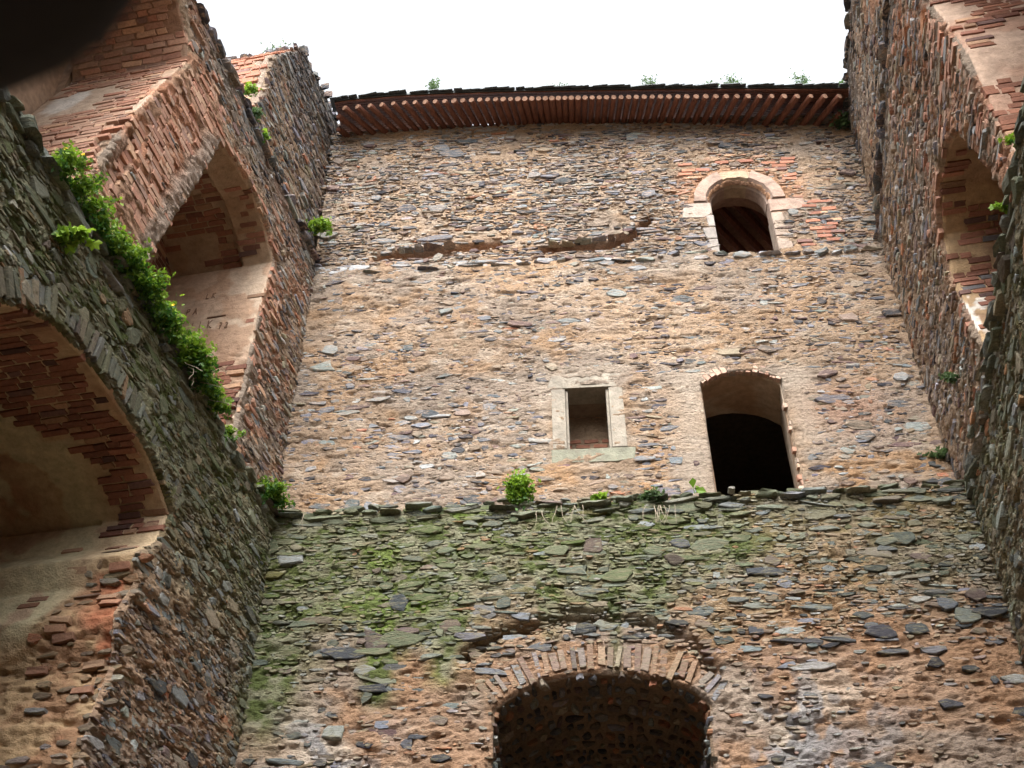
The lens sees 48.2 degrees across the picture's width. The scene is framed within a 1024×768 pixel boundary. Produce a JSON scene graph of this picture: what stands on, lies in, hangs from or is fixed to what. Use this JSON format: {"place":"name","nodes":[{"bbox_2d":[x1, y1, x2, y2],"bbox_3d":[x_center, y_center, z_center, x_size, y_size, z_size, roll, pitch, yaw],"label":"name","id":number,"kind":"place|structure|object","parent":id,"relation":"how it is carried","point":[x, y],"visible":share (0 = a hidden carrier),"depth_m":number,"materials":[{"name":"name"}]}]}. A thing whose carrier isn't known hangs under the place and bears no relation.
{"place":"outdoors","nodes":[
{"label":"outdoors","id":0,"kind":"place"},
{"bbox_2d":[196,0,848,124],"label":"sky","id":1,"kind":"structure","parent":0,"point":[357,47],"materials":[{"name":"white"}]},
{"label":"ground","id":2,"kind":"structure","parent":0,"visible":0},
{"bbox_2d":[0,93,277,767],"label":"ruined wall","id":3,"kind":"structure","parent":2,"relation":"on","point":[138,522],"depth_m":10.33,"materials":[{"name":"stone"}]},
{"bbox_2d":[51,221,102,256],"bbox_3d":[-3.667,-1.214,9.548,0.408,0.216,0.314,-9,-42,10],"label":"wall plant","id":4,"kind":"object","parent":3,"relation":"attached to","point":[69,237],"depth_m":9.50,"materials":[{"name":"green plant"}]},
{"bbox_2d":[50,138,109,201],"bbox_3d":[-3.727,-1.765,9.800,0.533,0.479,0.721,0,-41,0],"label":"ledge plant","id":5,"kind":"object","parent":3,"relation":"on","point":[68,161],"visible":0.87,"depth_m":9.76,"materials":[{"name":"green plant"}]},
{"bbox_2d":[70,187,108,230],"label":"ledge plant","id":6,"kind":"object","parent":3,"relation":"on","point":[91,205],"visible":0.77,"depth_m":9.99,"materials":[{"name":"green plant"}]},
{"bbox_2d":[94,193,154,274],"bbox_3d":[-3.606,-1.299,10.360,0.584,0.404,0.824,-18,-44,20],"label":"ledge plant","id":7,"kind":"object","parent":3,"relation":"on","point":[116,242],"visible":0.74,"depth_m":10.31,"materials":[{"name":"green plant"}]},
{"bbox_2d":[110,240,175,307],"bbox_3d":[-3.437,-1.004,10.694,0.611,0.424,0.774,0,-41,0],"label":"ledge plant","id":8,"kind":"object","parent":3,"relation":"on","point":[139,278],"visible":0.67,"depth_m":10.64,"materials":[{"name":"green plant"}]},
{"bbox_2d":[140,274,177,328],"bbox_3d":[-3.409,-0.768,10.903,0.483,0.383,0.526,0,-41,0],"label":"ledge plant","id":9,"kind":"object","parent":3,"relation":"on","point":[158,311],"visible":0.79,"depth_m":10.83,"materials":[{"name":"green plant"}]},
{"bbox_2d":[10,0,321,482],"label":"ruined wall","id":10,"kind":"structure","parent":3,"relation":"on","point":[147,103],"depth_m":13.97,"materials":[{"name":"brick"}]},
{"bbox_2d":[244,81,261,97],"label":"ledge plant","id":11,"kind":"object","parent":10,"relation":"on","point":[250,88],"visible":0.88,"depth_m":15.09,"materials":[{"name":"green plant"}]},
{"bbox_2d":[252,107,265,122],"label":"ledge plant","id":12,"kind":"object","parent":10,"relation":"on","point":[257,113],"visible":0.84,"depth_m":15.26,"materials":[{"name":"green plant"}]},
{"bbox_2d":[259,127,270,143],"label":"ledge plant","id":13,"kind":"object","parent":10,"relation":"on","point":[265,133],"visible":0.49,"depth_m":15.35,"materials":[{"name":"green plant"}]},
{"bbox_2d":[221,43,340,250],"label":"ruined wall","id":14,"kind":"structure","parent":10,"relation":"on","point":[299,122],"depth_m":17.34,"materials":[{"name":"stone"}]},
{"bbox_2d":[260,38,293,52],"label":"roof weed","id":15,"kind":"object","parent":14,"relation":"on","point":[278,46],"visible":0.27,"depth_m":18.28,"materials":[{"name":"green plant"}]},
{"bbox_2d":[306,216,332,235],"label":"wall plant","id":16,"kind":"object","parent":14,"relation":"attached to","point":[318,225],"depth_m":17.05,"materials":[{"name":"green plant"}]},
{"bbox_2d":[148,292,197,365],"bbox_3d":[-3.378,-0.519,11.245,0.516,0.492,0.849,0,-41,0],"label":"ledge plant","id":17,"kind":"object","parent":3,"relation":"on","point":[171,327],"visible":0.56,"depth_m":11.16,"materials":[{"name":"green plant"}]},
{"bbox_2d":[175,325,218,394],"bbox_3d":[-3.215,-0.192,11.592,0.626,0.500,0.804,0,-41,0],"label":"ledge plant","id":18,"kind":"object","parent":3,"relation":"on","point":[205,363],"visible":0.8,"depth_m":11.46,"materials":[{"name":"green plant"}]},
{"bbox_2d":[186,363,241,406],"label":"dry roots","id":19,"kind":"object","parent":3,"relation":"on","point":[207,383],"visible":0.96,"depth_m":11.46,"materials":[{"name":"beige plant"}]},
{"bbox_2d":[201,377,233,418],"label":"ledge plant","id":20,"kind":"object","parent":3,"relation":"on","point":[220,407],"visible":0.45,"depth_m":11.95,"materials":[{"name":"green plant"}]},
{"bbox_2d":[224,424,245,443],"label":"ledge plant","id":21,"kind":"object","parent":3,"relation":"on","point":[229,430],"visible":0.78,"depth_m":12.37,"materials":[{"name":"green plant"}]},
{"bbox_2d":[256,475,295,512],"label":"ledge plant","id":22,"kind":"object","parent":3,"relation":"on","point":[276,489],"visible":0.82,"depth_m":13.22,"materials":[{"name":"green plant"}]},
{"bbox_2d":[235,479,1023,767],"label":"ruined wall","id":23,"kind":"structure","parent":2,"relation":"on","point":[864,626],"depth_m":12.25,"materials":[{"name":"stone"}]},
{"bbox_2d":[496,468,540,510],"bbox_3d":[0.098,1.236,13.400,0.435,0.633,0.417,25,-47,-26],"label":"ledge plant","id":24,"kind":"object","parent":23,"relation":"on","point":[517,488],"visible":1,"depth_m":13.35,"materials":[{"name":"green plant"}]},
{"bbox_2d":[552,505,586,523],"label":"dry roots","id":25,"kind":"object","parent":23,"relation":"hanging from","point":[571,515],"visible":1,"depth_m":13.06,"materials":[{"name":"beige plant"}]},
{"bbox_2d":[590,491,607,499],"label":"ledge plant","id":26,"kind":"object","parent":23,"relation":"on","point":[602,496],"visible":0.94,"depth_m":13.27,"materials":[{"name":"green plant"}]},
{"bbox_2d":[279,113,955,513],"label":"ruined wall","id":27,"kind":"structure","parent":23,"relation":"on","point":[475,289],"depth_m":15.94,"materials":[{"name":"stone"}]},
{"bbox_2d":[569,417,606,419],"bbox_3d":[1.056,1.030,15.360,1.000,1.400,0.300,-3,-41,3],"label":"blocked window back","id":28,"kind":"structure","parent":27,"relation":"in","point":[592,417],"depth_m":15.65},
{"bbox_2d":[329,82,848,137],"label":"roof eaves","id":29,"kind":"object","parent":27,"relation":"on","point":[393,111],"visible":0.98,"depth_m":18.50,"materials":[{"name":"wood"}]},
{"bbox_2d":[425,77,439,89],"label":"roof weed","id":30,"kind":"object","parent":29,"relation":"on","point":[433,85],"visible":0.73,"depth_m":18.89,"materials":[{"name":"green plant"}]},
{"bbox_2d":[641,74,657,84],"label":"roof weed","id":31,"kind":"object","parent":29,"relation":"on","point":[647,81],"visible":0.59,"depth_m":18.48,"materials":[{"name":"green plant"}]},
{"bbox_2d":[720,72,746,83],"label":"roof weed","id":32,"kind":"object","parent":29,"relation":"on","point":[732,80],"visible":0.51,"depth_m":18.37,"materials":[{"name":"green plant"}]},
{"bbox_2d":[789,68,811,83],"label":"roof weed","id":33,"kind":"object","parent":29,"relation":"on","point":[804,79],"visible":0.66,"depth_m":18.26,"materials":[{"name":"green plant"}]},
{"bbox_2d":[547,373,635,462],"bbox_3d":[1.016,0.518,14.855,1.100,1.510,0.357,-3,-41,3],"label":"window frame","id":34,"kind":"object","parent":27,"relation":"attached to","point":[567,393],"visible":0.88,"depth_m":14.77,"materials":[{"name":"stone"}]},
{"bbox_2d":[682,170,804,250],"bbox_3d":[3.495,-2.525,17.265,1.890,1.785,0.364,-3,-41,3],"label":"window frame","id":35,"kind":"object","parent":27,"relation":"attached to","point":[702,208],"depth_m":17.35,"materials":[{"name":"stone"}]},
{"bbox_2d":[634,486,666,504],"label":"ledge plant","id":36,"kind":"object","parent":23,"relation":"on","point":[647,495],"visible":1,"depth_m":13.22,"materials":[{"name":"green plant"}]},
{"bbox_2d":[644,505,675,523],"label":"dry roots","id":37,"kind":"object","parent":23,"relation":"hanging from","point":[662,512],"visible":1,"depth_m":12.96,"materials":[{"name":"beige plant"}]},
{"bbox_2d":[689,478,705,493],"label":"ledge plant","id":38,"kind":"object","parent":23,"relation":"on","point":[692,482],"visible":1,"depth_m":13.27,"materials":[{"name":"green plant"}]},
{"bbox_2d":[963,77,1023,662],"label":"ruined wall","id":39,"kind":"structure","parent":2,"relation":"on","point":[993,467],"depth_m":11.12,"materials":[{"name":"stone"}]},
{"bbox_2d":[872,0,1023,486],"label":"ruined wall","id":40,"kind":"structure","parent":39,"relation":"on","point":[951,97],"depth_m":12.63,"materials":[{"name":"stone"}]},
{"bbox_2d":[842,0,883,197],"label":"ruined wall","id":41,"kind":"structure","parent":40,"relation":"on","point":[863,23],"depth_m":16.57,"materials":[{"name":"stone"}]},
{"bbox_2d":[829,110,849,129],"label":"wall plant","id":42,"kind":"object","parent":41,"relation":"attached to","point":[842,121],"depth_m":18.17,"materials":[{"name":"green plant"}]},
{"bbox_2d":[917,446,947,459],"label":"wall plant","id":43,"kind":"object","parent":40,"relation":"attached to","point":[941,453],"depth_m":13.87,"materials":[{"name":"green plant"}]},
{"bbox_2d":[938,371,958,383],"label":"wall plant","id":44,"kind":"object","parent":40,"relation":"attached to","point":[949,377],"depth_m":12.78,"materials":[{"name":"green plant"}]},
{"bbox_2d":[989,201,1007,213],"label":"wall plant","id":45,"kind":"object","parent":39,"relation":"attached to","point":[1000,207],"depth_m":10.02,"materials":[{"name":"green plant"}]},
{"bbox_2d":[998,132,1016,146],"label":"wall plant","id":46,"kind":"object","parent":39,"relation":"attached to","point":[1010,139],"depth_m":9.49,"materials":[{"name":"green plant"}]},
{"bbox_3d":[-1.050,-2.673,1.727,10.500,9.500,1.600,0,-41,0],"label":"front wall","id":47,"kind":"object","parent":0,"visible":0},
{"bbox_2d":[0,0,136,96],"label":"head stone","id":48,"kind":"object","parent":47,"relation":"attached to","point":[40,39],"visible":1,"depth_m":0.48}
]}

